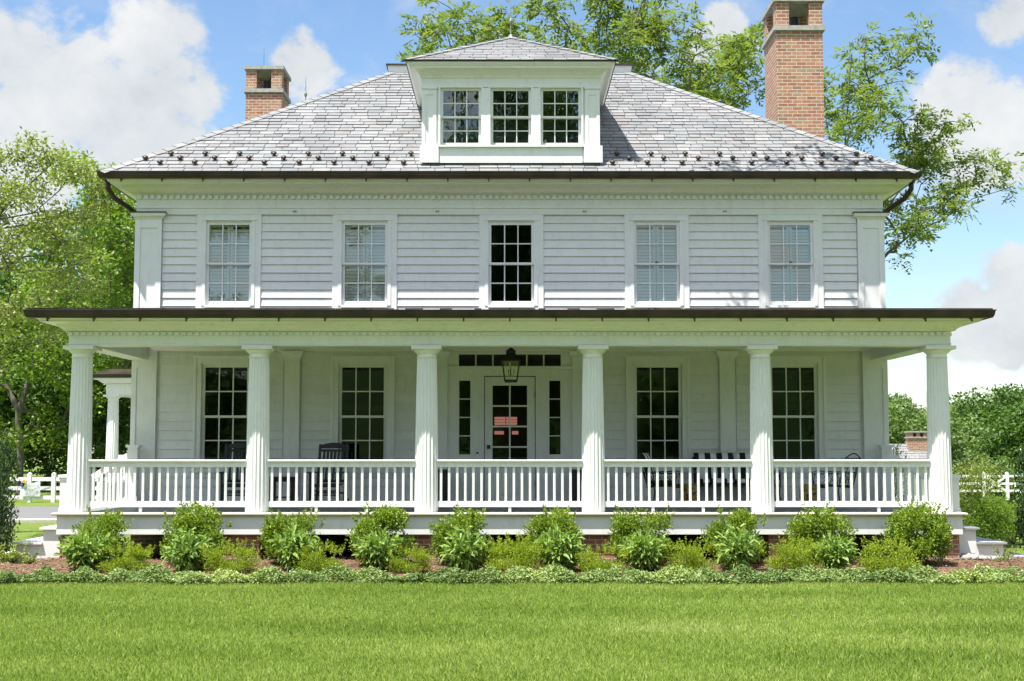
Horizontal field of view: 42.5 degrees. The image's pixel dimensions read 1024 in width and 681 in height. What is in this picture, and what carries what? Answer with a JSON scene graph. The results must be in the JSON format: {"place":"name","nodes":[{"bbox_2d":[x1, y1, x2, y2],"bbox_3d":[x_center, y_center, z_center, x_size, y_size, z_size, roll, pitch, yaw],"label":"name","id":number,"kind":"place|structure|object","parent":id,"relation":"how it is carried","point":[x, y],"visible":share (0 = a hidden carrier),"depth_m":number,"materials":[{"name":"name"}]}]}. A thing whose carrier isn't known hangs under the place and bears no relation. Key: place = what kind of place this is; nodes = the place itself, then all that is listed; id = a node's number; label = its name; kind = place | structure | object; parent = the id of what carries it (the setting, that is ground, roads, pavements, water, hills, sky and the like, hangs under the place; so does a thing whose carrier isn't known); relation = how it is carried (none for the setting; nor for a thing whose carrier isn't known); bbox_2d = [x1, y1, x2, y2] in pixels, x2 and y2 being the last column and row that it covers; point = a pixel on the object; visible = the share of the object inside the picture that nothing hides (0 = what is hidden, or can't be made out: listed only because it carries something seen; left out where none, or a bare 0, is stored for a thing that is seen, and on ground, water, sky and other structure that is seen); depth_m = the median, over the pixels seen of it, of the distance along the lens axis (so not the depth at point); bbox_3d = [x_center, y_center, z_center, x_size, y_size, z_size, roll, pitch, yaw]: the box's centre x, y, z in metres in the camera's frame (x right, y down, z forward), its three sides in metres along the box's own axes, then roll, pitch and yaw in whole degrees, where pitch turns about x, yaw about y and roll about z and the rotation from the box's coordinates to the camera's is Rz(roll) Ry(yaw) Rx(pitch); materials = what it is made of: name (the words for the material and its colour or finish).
{"place":"outdoors","nodes":[
{"label":"outdoors","id":0,"kind":"place"},
{"bbox_2d":[3,506,58,518],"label":"driveway","id":1,"kind":"structure","parent":0,"point":[39,512],"depth_m":42.69,"materials":[{"name":"concrete"}]},
{"bbox_2d":[269,476,298,500],"bbox_3d":[-4.422,2.920,25.436,0.540,0.575,0.494,0,-5,0],"label":"side table","id":2,"kind":"object","parent":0,"point":[292,486],"visible":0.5,"depth_m":25.26,"materials":[{"name":"black wood"}]},
{"bbox_2d":[438,469,450,500],"bbox_3d":[-1.374,2.933,26.346,0.280,0.700,0.280,0,-5,0],"label":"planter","id":3,"kind":"object","parent":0,"point":[444,484],"visible":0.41,"depth_m":26.23,"materials":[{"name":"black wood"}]},
{"bbox_2d":[0,452,1023,680],"bbox_3d":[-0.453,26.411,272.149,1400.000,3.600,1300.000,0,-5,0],"label":"ground","id":4,"kind":"structure","parent":0,"point":[29,531],"depth_m":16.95,"materials":[{"name":"green plant"}]},
{"bbox_2d":[5,518,56,522],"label":"kerb","id":5,"kind":"structure","parent":4,"relation":"on","point":[49,520],"depth_m":37.50,"materials":[{"name":"concrete"}]},
{"bbox_2d":[0,258,67,476],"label":"broadleaf tree","id":6,"kind":"object","parent":4,"relation":"on","point":[41,455],"visible":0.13,"depth_m":66.37,"materials":[{"name":"green plant"}]},
{"bbox_2d":[0,258,103,484],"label":"broadleaf tree","id":7,"kind":"object","parent":4,"relation":"on","point":[46,475],"visible":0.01,"depth_m":77.69,"materials":[{"name":"green plant"}]},
{"bbox_2d":[0,266,107,495],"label":"forked tree","id":8,"kind":"object","parent":4,"relation":"on","point":[33,365],"visible":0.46,"depth_m":57.12,"materials":[{"name":"green plant"}]},
{"bbox_2d":[0,126,125,371],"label":"dogwood tree","id":9,"kind":"object","parent":4,"relation":"on","point":[23,194],"visible":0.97,"depth_m":32.55,"materials":[{"name":"green plant"}]},
{"bbox_2d":[7,472,124,501],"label":"rail fence","id":10,"kind":"object","parent":4,"relation":"on","point":[53,487],"visible":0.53,"depth_m":52.02,"materials":[{"name":"paint"}]},
{"bbox_2d":[16,478,42,495],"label":"banner","id":11,"kind":"object","parent":10,"relation":"attached to","point":[29,489],"visible":0.99,"depth_m":51.92,"materials":[{"name":"white fabric"}]},
{"bbox_2d":[0,206,134,485],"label":"broadleaf tree","id":12,"kind":"object","parent":4,"relation":"on","point":[49,398],"visible":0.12,"depth_m":63.46,"materials":[{"name":"green plant"}]},
{"bbox_2d":[2,146,136,371],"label":"maple tree","id":13,"kind":"object","parent":4,"relation":"on","point":[120,222],"visible":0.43,"depth_m":48.41,"materials":[{"name":"green plant"}]},
{"bbox_2d":[9,263,133,490],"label":"broadleaf tree","id":14,"kind":"object","parent":4,"relation":"on","point":[124,440],"visible":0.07,"depth_m":61.74,"materials":[{"name":"green plant"}]},
{"bbox_2d":[0,562,1023,585],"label":"ground cover","id":15,"kind":"object","parent":4,"relation":"on","point":[771,574],"visible":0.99,"depth_m":20.39,"materials":[{"name":"green plant"}]},
{"bbox_2d":[0,554,1023,583],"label":"mulch bed","id":16,"kind":"object","parent":4,"relation":"on","point":[941,568],"visible":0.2,"depth_m":22.15,"materials":[{"name":"brown wood"}]},
{"bbox_2d":[0,427,21,552],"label":"holly shrub","id":17,"kind":"object","parent":16,"relation":"on","point":[5,471],"visible":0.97,"depth_m":23.15,"materials":[{"name":"green plant"}]},
{"bbox_2d":[0,539,38,563],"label":"shrub","id":18,"kind":"object","parent":16,"relation":"on","point":[7,557],"visible":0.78,"depth_m":22.56,"materials":[{"name":"green plant"}]},
{"bbox_2d":[53,524,117,570],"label":"peony clump","id":19,"kind":"object","parent":16,"relation":"on","point":[75,551],"visible":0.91,"depth_m":21.48,"materials":[{"name":"green plant"}]},
{"bbox_2d":[70,504,132,562],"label":"boxwood shrub","id":20,"kind":"object","parent":16,"relation":"on","point":[111,521],"visible":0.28,"depth_m":22.29,"materials":[{"name":"green plant"}]},
{"bbox_2d":[89,538,155,572],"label":"spirea shrub","id":21,"kind":"object","parent":16,"relation":"on","point":[136,552],"visible":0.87,"depth_m":21.25,"materials":[{"name":"green plant"}]},
{"bbox_2d":[160,526,215,572],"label":"peony clump","id":22,"kind":"object","parent":16,"relation":"on","point":[185,552],"visible":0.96,"depth_m":21.46,"materials":[{"name":"green plant"}]},
{"bbox_2d":[158,500,232,561],"bbox_3d":[-5.397,3.365,22.363,1.241,1.320,1.263,-1,-5,15],"label":"boxwood shrub","id":23,"kind":"object","parent":16,"relation":"on","point":[200,524],"visible":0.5,"depth_m":22.20,"materials":[{"name":"green plant"}]},
{"bbox_2d":[199,538,264,573],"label":"spirea shrub","id":24,"kind":"object","parent":16,"relation":"on","point":[236,564],"visible":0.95,"depth_m":21.37,"materials":[{"name":"green plant"}]},
{"bbox_2d":[257,506,325,563],"bbox_3d":[-3.747,3.311,22.408,1.158,1.036,1.068,1,-5,-14],"label":"boxwood shrub","id":25,"kind":"object","parent":16,"relation":"on","point":[272,526],"visible":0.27,"depth_m":22.30,"materials":[{"name":"green plant"}]},
{"bbox_2d":[267,520,319,572],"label":"peony clump","id":26,"kind":"object","parent":16,"relation":"on","point":[286,547],"visible":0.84,"depth_m":21.57,"materials":[{"name":"green plant"}]},
{"bbox_2d":[291,538,345,571],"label":"spirea shrub","id":27,"kind":"object","parent":16,"relation":"on","point":[319,565],"visible":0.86,"depth_m":21.28,"materials":[{"name":"green plant"}]},
{"bbox_2d":[351,525,405,569],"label":"peony clump","id":28,"kind":"object","parent":16,"relation":"on","point":[377,555],"visible":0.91,"depth_m":21.59,"materials":[{"name":"green plant"}]},
{"bbox_2d":[345,501,418,564],"bbox_3d":[-2.284,3.357,22.468,1.351,1.259,1.241,4,-7,-43],"label":"boxwood shrub","id":29,"kind":"object","parent":16,"relation":"on","point":[392,518],"visible":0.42,"depth_m":22.34,"materials":[{"name":"green plant"}]},
{"bbox_2d":[385,544,437,573],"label":"spirea shrub","id":30,"kind":"object","parent":16,"relation":"on","point":[404,565],"visible":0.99,"depth_m":21.41,"materials":[{"name":"green plant"}]},
{"bbox_2d":[427,501,495,564],"bbox_3d":[-0.863,3.284,22.390,1.152,1.094,1.238,3,-5,-28],"label":"boxwood shrub","id":31,"kind":"object","parent":16,"relation":"on","point":[441,529],"visible":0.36,"depth_m":22.22,"materials":[{"name":"green plant"}]},
{"bbox_2d":[439,525,490,569],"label":"peony clump","id":32,"kind":"object","parent":16,"relation":"on","point":[464,551],"visible":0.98,"depth_m":21.62,"materials":[{"name":"green plant"}]},
{"bbox_2d":[478,532,549,573],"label":"spirea shrub","id":33,"kind":"object","parent":16,"relation":"on","point":[527,559],"visible":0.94,"depth_m":21.33,"materials":[{"name":"green plant"}]},
{"bbox_2d":[521,504,583,559],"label":"boxwood shrub","id":34,"kind":"object","parent":16,"relation":"on","point":[542,524],"visible":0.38,"depth_m":22.35,"materials":[{"name":"green plant"}]},
{"bbox_2d":[533,523,587,571],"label":"peony clump","id":35,"kind":"object","parent":16,"relation":"on","point":[560,550],"visible":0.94,"depth_m":21.53,"materials":[{"name":"green plant"}]},
{"bbox_2d":[570,539,630,572],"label":"spirea shrub","id":36,"kind":"object","parent":16,"relation":"on","point":[590,558],"visible":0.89,"depth_m":21.29,"materials":[{"name":"green plant"}]},
{"bbox_2d":[607,503,675,561],"bbox_3d":[2.165,3.295,22.471,1.152,1.077,1.249,4,-6,-42],"label":"boxwood shrub","id":37,"kind":"object","parent":16,"relation":"on","point":[623,527],"visible":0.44,"depth_m":22.49,"materials":[{"name":"green plant"}]},
{"bbox_2d":[618,526,670,570],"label":"peony clump","id":38,"kind":"object","parent":16,"relation":"on","point":[645,552],"visible":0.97,"depth_m":21.56,"materials":[{"name":"green plant"}]},
{"bbox_2d":[659,534,719,570],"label":"spirea shrub","id":39,"kind":"object","parent":16,"relation":"on","point":[692,552],"visible":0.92,"depth_m":21.40,"materials":[{"name":"green plant"}]},
{"bbox_2d":[698,504,770,562],"bbox_3d":[3.811,3.389,22.525,1.206,1.186,1.107,-2,-5,18],"label":"boxwood shrub","id":40,"kind":"object","parent":16,"relation":"on","point":[740,517],"visible":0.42,"depth_m":22.42,"materials":[{"name":"green plant"}]},
{"bbox_2d":[711,522,764,571],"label":"peony clump","id":41,"kind":"object","parent":16,"relation":"on","point":[735,549],"visible":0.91,"depth_m":21.54,"materials":[{"name":"green plant"}]},
{"bbox_2d":[755,533,825,571],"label":"spirea shrub","id":42,"kind":"object","parent":16,"relation":"on","point":[798,551],"visible":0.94,"depth_m":21.24,"materials":[{"name":"green plant"}]},
{"bbox_2d":[782,502,858,564],"bbox_3d":[5.231,3.279,22.447,1.218,1.116,1.308,-3,-6,34],"label":"boxwood shrub","id":43,"kind":"object","parent":16,"relation":"on","point":[813,525],"visible":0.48,"depth_m":22.31,"materials":[{"name":"green plant"}]},
{"bbox_2d":[813,530,860,568],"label":"peony clump","id":44,"kind":"object","parent":16,"relation":"on","point":[834,554],"visible":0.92,"depth_m":21.51,"materials":[{"name":"green plant"}]},
{"bbox_2d":[845,534,922,571],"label":"spirea shrub","id":45,"kind":"object","parent":16,"relation":"on","point":[875,563],"visible":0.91,"depth_m":21.39,"materials":[{"name":"green plant"}]},
{"bbox_2d":[879,498,954,564],"bbox_3d":[6.870,3.362,22.429,1.242,1.345,1.264,4,-6,-40],"label":"boxwood shrub","id":46,"kind":"object","parent":16,"relation":"on","point":[908,522],"visible":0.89,"depth_m":22.20,"materials":[{"name":"green plant"}]},
{"bbox_2d":[960,552,978,559],"bbox_3d":[8.010,3.795,23.081,0.346,0.173,0.268,0,-5,0],"label":"stone","id":47,"kind":"object","parent":16,"relation":"on","point":[963,556],"visible":0.83,"depth_m":22.99,"materials":[{"name":"white stone"}]},
{"bbox_2d":[978,554,987,559],"bbox_3d":[8.210,3.809,23.075,0.273,0.128,0.192,0,-5,0],"label":"stone","id":48,"kind":"object","parent":16,"relation":"on","point":[981,557],"visible":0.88,"depth_m":23.02,"materials":[{"name":"white stone"}]},
{"bbox_2d":[992,545,1017,561],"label":"shrub","id":49,"kind":"object","parent":16,"relation":"on","point":[1002,557],"visible":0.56,"depth_m":22.79,"materials":[{"name":"green plant"}]},
{"bbox_2d":[2,0,1023,559],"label":"house","id":50,"kind":"structure","parent":4,"relation":"on","point":[380,274],"depth_m":27.05,"materials":[{"name":"white paint"}]},
{"bbox_2d":[189,356,248,476],"bbox_3d":[-5.875,1.551,26.992,1.400,2.480,0.245,0,-5,0],"label":"window","id":51,"kind":"structure","parent":50,"relation":"in","point":[199,376],"depth_m":27.01,"materials":[{"name":"paint"}]},
{"bbox_2d":[195,215,261,307],"bbox_3d":[-5.855,-1.598,27.257,1.330,2.060,0.235,0,-5,0],"label":"window","id":52,"kind":"structure","parent":50,"relation":"in","point":[204,262],"depth_m":27.27,"materials":[{"name":"paint"}]},
{"bbox_2d":[219,443,246,500],"bbox_3d":[-5.356,2.612,25.739,0.660,1.232,0.963,1,-5,-6],"label":"rocking chair","id":53,"kind":"object","parent":50,"relation":"on","point":[237,480],"visible":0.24,"depth_m":25.96,"materials":[{"name":"black wood"}]},
{"bbox_2d":[307,443,348,500],"bbox_3d":[-3.589,2.613,25.741,0.660,1.232,0.963,-1,-5,8],"label":"rocking chair","id":54,"kind":"object","parent":50,"relation":"on","point":[325,479],"visible":0.51,"depth_m":25.99,"materials":[{"name":"black wood"}]},
{"bbox_2d":[330,356,394,476],"bbox_3d":[-3.065,1.551,26.996,1.400,2.480,0.245,0,-5,0],"label":"window","id":55,"kind":"structure","parent":50,"relation":"in","point":[337,362],"depth_m":27.00,"materials":[{"name":"paint"}]},
{"bbox_2d":[332,215,396,308],"bbox_3d":[-3.045,-1.597,27.262,1.330,2.060,0.235,0,-5,0],"label":"window","id":56,"kind":"structure","parent":50,"relation":"in","point":[341,235],"depth_m":27.27,"materials":[{"name":"paint"}]},
{"bbox_2d":[438,86,482,144],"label":"dormer window","id":57,"kind":"structure","parent":50,"relation":"in","point":[440,88],"depth_m":27.15,"materials":[{"name":"paint"}]},
{"bbox_2d":[485,377,535,500],"bbox_3d":[-0.037,2.022,26.983,1.047,2.560,0.115,0,-5,0],"label":"door","id":58,"kind":"structure","parent":50,"relation":"in","point":[490,382],"depth_m":26.99,"materials":[{"name":"paint"}]},
{"bbox_2d":[488,86,532,144],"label":"dormer window","id":59,"kind":"structure","parent":50,"relation":"in","point":[490,88],"depth_m":27.15,"materials":[{"name":"paint"}]},
{"bbox_2d":[501,347,520,382],"bbox_3d":[-0.022,0.387,25.204,0.370,0.830,0.370,0,-5,0],"label":"porch lantern","id":60,"kind":"object","parent":50,"relation":"hanging from","point":[510,355],"visible":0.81,"depth_m":25.06,"materials":[{"name":"black metal"}]},
{"bbox_2d":[479,215,543,308],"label":"window","id":61,"kind":"structure","parent":50,"relation":"in","point":[536,221],"depth_m":27.23,"materials":[{"name":"paint"}]},
{"bbox_2d":[538,86,582,144],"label":"dormer window","id":62,"kind":"structure","parent":50,"relation":"in","point":[541,88],"depth_m":27.15,"materials":[{"name":"paint"}]},
{"bbox_2d":[572,469,581,500],"bbox_3d":[1.286,2.933,26.350,0.280,0.700,0.280,0,-5,0],"label":"planter","id":63,"kind":"object","parent":50,"relation":"on","point":[574,484],"visible":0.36,"depth_m":26.24,"materials":[{"name":"black wood"}]},
{"bbox_2d":[624,215,689,308],"bbox_3d":[2.995,-1.597,27.272,1.330,2.060,0.235,0,-5,0],"label":"window","id":64,"kind":"structure","parent":50,"relation":"in","point":[680,235],"depth_m":27.28,"materials":[{"name":"paint"}]},
{"bbox_2d":[626,356,692,476],"bbox_3d":[2.995,1.552,27.006,1.400,2.480,0.245,0,-5,0],"label":"window","id":65,"kind":"structure","parent":50,"relation":"in","point":[682,363],"depth_m":27.01,"materials":[{"name":"paint"}]},
{"bbox_2d":[638,453,680,507],"bbox_3d":[2.877,2.687,25.390,0.808,1.035,0.740,-2,-5,18],"label":"patio chair","id":66,"kind":"object","parent":50,"relation":"on","point":[644,456],"visible":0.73,"depth_m":25.19,"materials":[{"name":"black metal"}]},
{"bbox_2d":[680,484,696,500],"bbox_3d":[3.457,3.014,25.695,0.360,0.430,0.360,0,-5,0],"label":"garden pot","id":67,"kind":"object","parent":50,"relation":"on","point":[686,492],"visible":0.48,"depth_m":25.56,"materials":[{"name":"wicker"}]},
{"bbox_2d":[692,453,781,500],"bbox_3d":[4.476,2.761,26.283,1.740,1.035,0.808,0,-5,0],"label":"patio settee","id":68,"kind":"object","parent":50,"relation":"on","point":[720,456],"visible":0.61,"depth_m":26.45,"materials":[{"name":"wood"}]},
{"bbox_2d":[758,215,823,307],"bbox_3d":[5.765,-1.596,27.277,1.330,2.060,0.235,0,-5,0],"label":"window","id":69,"kind":"structure","parent":50,"relation":"in","point":[814,235],"depth_m":27.29,"materials":[{"name":"paint"}]},
{"bbox_2d":[770,356,830,476],"bbox_3d":[5.785,1.553,27.011,1.400,2.480,0.245,0,-5,0],"label":"window","id":70,"kind":"structure","parent":50,"relation":"in","point":[818,363],"depth_m":27.03,"materials":[{"name":"paint"}]},
{"bbox_2d":[799,484,816,500],"bbox_3d":[5.737,2.994,25.449,0.360,0.430,0.360,0,-5,0],"label":"garden pot","id":71,"kind":"object","parent":50,"relation":"on","point":[806,492],"visible":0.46,"depth_m":25.31,"materials":[{"name":"wicker"}]},
{"bbox_2d":[812,453,860,500],"bbox_3d":[6.270,2.695,25.488,0.808,1.035,0.720,1,-5,-12],"label":"patio chair","id":72,"kind":"object","parent":50,"relation":"on","point":[822,485],"visible":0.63,"depth_m":25.43,"materials":[{"name":"black metal"}]},
{"bbox_2d":[394,0,764,111],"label":"walnut tree","id":73,"kind":"object","parent":4,"relation":"on","point":[633,25],"visible":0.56,"depth_m":45.78,"materials":[{"name":"green plant"}]},
{"bbox_2d":[889,439,907,500],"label":"climbing shrub","id":74,"kind":"object","parent":4,"relation":"on","point":[895,472],"visible":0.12,"depth_m":29.06,"materials":[{"name":"green plant"}]},
{"bbox_2d":[888,392,926,414],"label":"broadleaf tree","id":75,"kind":"object","parent":4,"relation":"on","point":[893,397],"visible":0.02,"depth_m":202.35,"materials":[{"name":"green plant"}]},
{"bbox_2d":[889,431,927,500],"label":"cottage","id":76,"kind":"structure","parent":4,"relation":"on","point":[914,447],"depth_m":62.82,"materials":[{"name":"brick"}]},
{"bbox_2d":[823,12,1023,274],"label":"walnut tree","id":77,"kind":"object","parent":4,"relation":"on","point":[915,158],"visible":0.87,"depth_m":44.15,"materials":[{"name":"green plant"}]},
{"bbox_2d":[888,395,984,501],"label":"broadleaf tree","id":78,"kind":"object","parent":4,"relation":"on","point":[901,422],"visible":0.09,"depth_m":83.22,"materials":[{"name":"green plant"}]},
{"bbox_2d":[893,409,997,467],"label":"broadleaf tree","id":79,"kind":"object","parent":4,"relation":"on","point":[973,433],"visible":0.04,"depth_m":91.53,"materials":[{"name":"green plant"}]},
{"bbox_2d":[921,383,1023,496],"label":"broadleaf tree","id":80,"kind":"object","parent":4,"relation":"on","point":[986,412],"visible":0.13,"depth_m":106.52,"materials":[{"name":"green plant"}]},
{"bbox_2d":[952,455,1004,525],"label":"lilac shrub","id":81,"kind":"object","parent":4,"relation":"on","point":[974,471],"visible":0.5,"depth_m":31.18,"materials":[{"name":"green plant"}]},
{"bbox_2d":[951,448,1009,498],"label":"broadleaf tree","id":82,"kind":"object","parent":4,"relation":"on","point":[957,455],"visible":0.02,"depth_m":81.95,"materials":[{"name":"green plant"}]},
{"bbox_2d":[952,455,1023,513],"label":"broadleaf tree","id":83,"kind":"object","parent":4,"relation":"on","point":[1003,468],"visible":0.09,"depth_m":78.29,"materials":[{"name":"green plant"}]},
{"bbox_2d":[960,492,1017,541],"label":"arborvitae shrub","id":84,"kind":"object","parent":4,"relation":"on","point":[985,509],"visible":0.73,"depth_m":27.97,"materials":[{"name":"green plant"}]},
{"bbox_2d":[959,472,1023,499],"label":"rail fence","id":85,"kind":"object","parent":4,"relation":"on","point":[1006,483],"visible":0.42,"depth_m":71.00,"materials":[{"name":"paint"}]},
{"bbox_2d":[970,398,1023,494],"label":"broadleaf tree","id":86,"kind":"object","parent":4,"relation":"on","point":[1015,424],"visible":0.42,"depth_m":97.61,"materials":[{"name":"green plant"}]},
{"bbox_2d":[977,496,1023,543],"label":"arborvitae shrub","id":87,"kind":"object","parent":4,"relation":"on","point":[1012,540],"visible":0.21,"depth_m":28.85,"materials":[{"name":"green plant"}]},
{"bbox_2d":[989,384,1023,402],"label":"broadleaf tree","id":88,"kind":"object","parent":4,"relation":"on","point":[1004,393],"depth_m":198.62,"materials":[{"name":"green plant"}]},
{"bbox_2d":[1009,445,1023,549],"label":"holly shrub","id":89,"kind":"object","parent":4,"relation":"on","point":[1021,501],"visible":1,"depth_m":24.16,"materials":[{"name":"green plant"}]},
{"bbox_2d":[0,0,1023,451],"label":"sky","id":90,"kind":"structure","parent":0,"point":[121,81],"materials":[{"name":"blue"}]}
]}

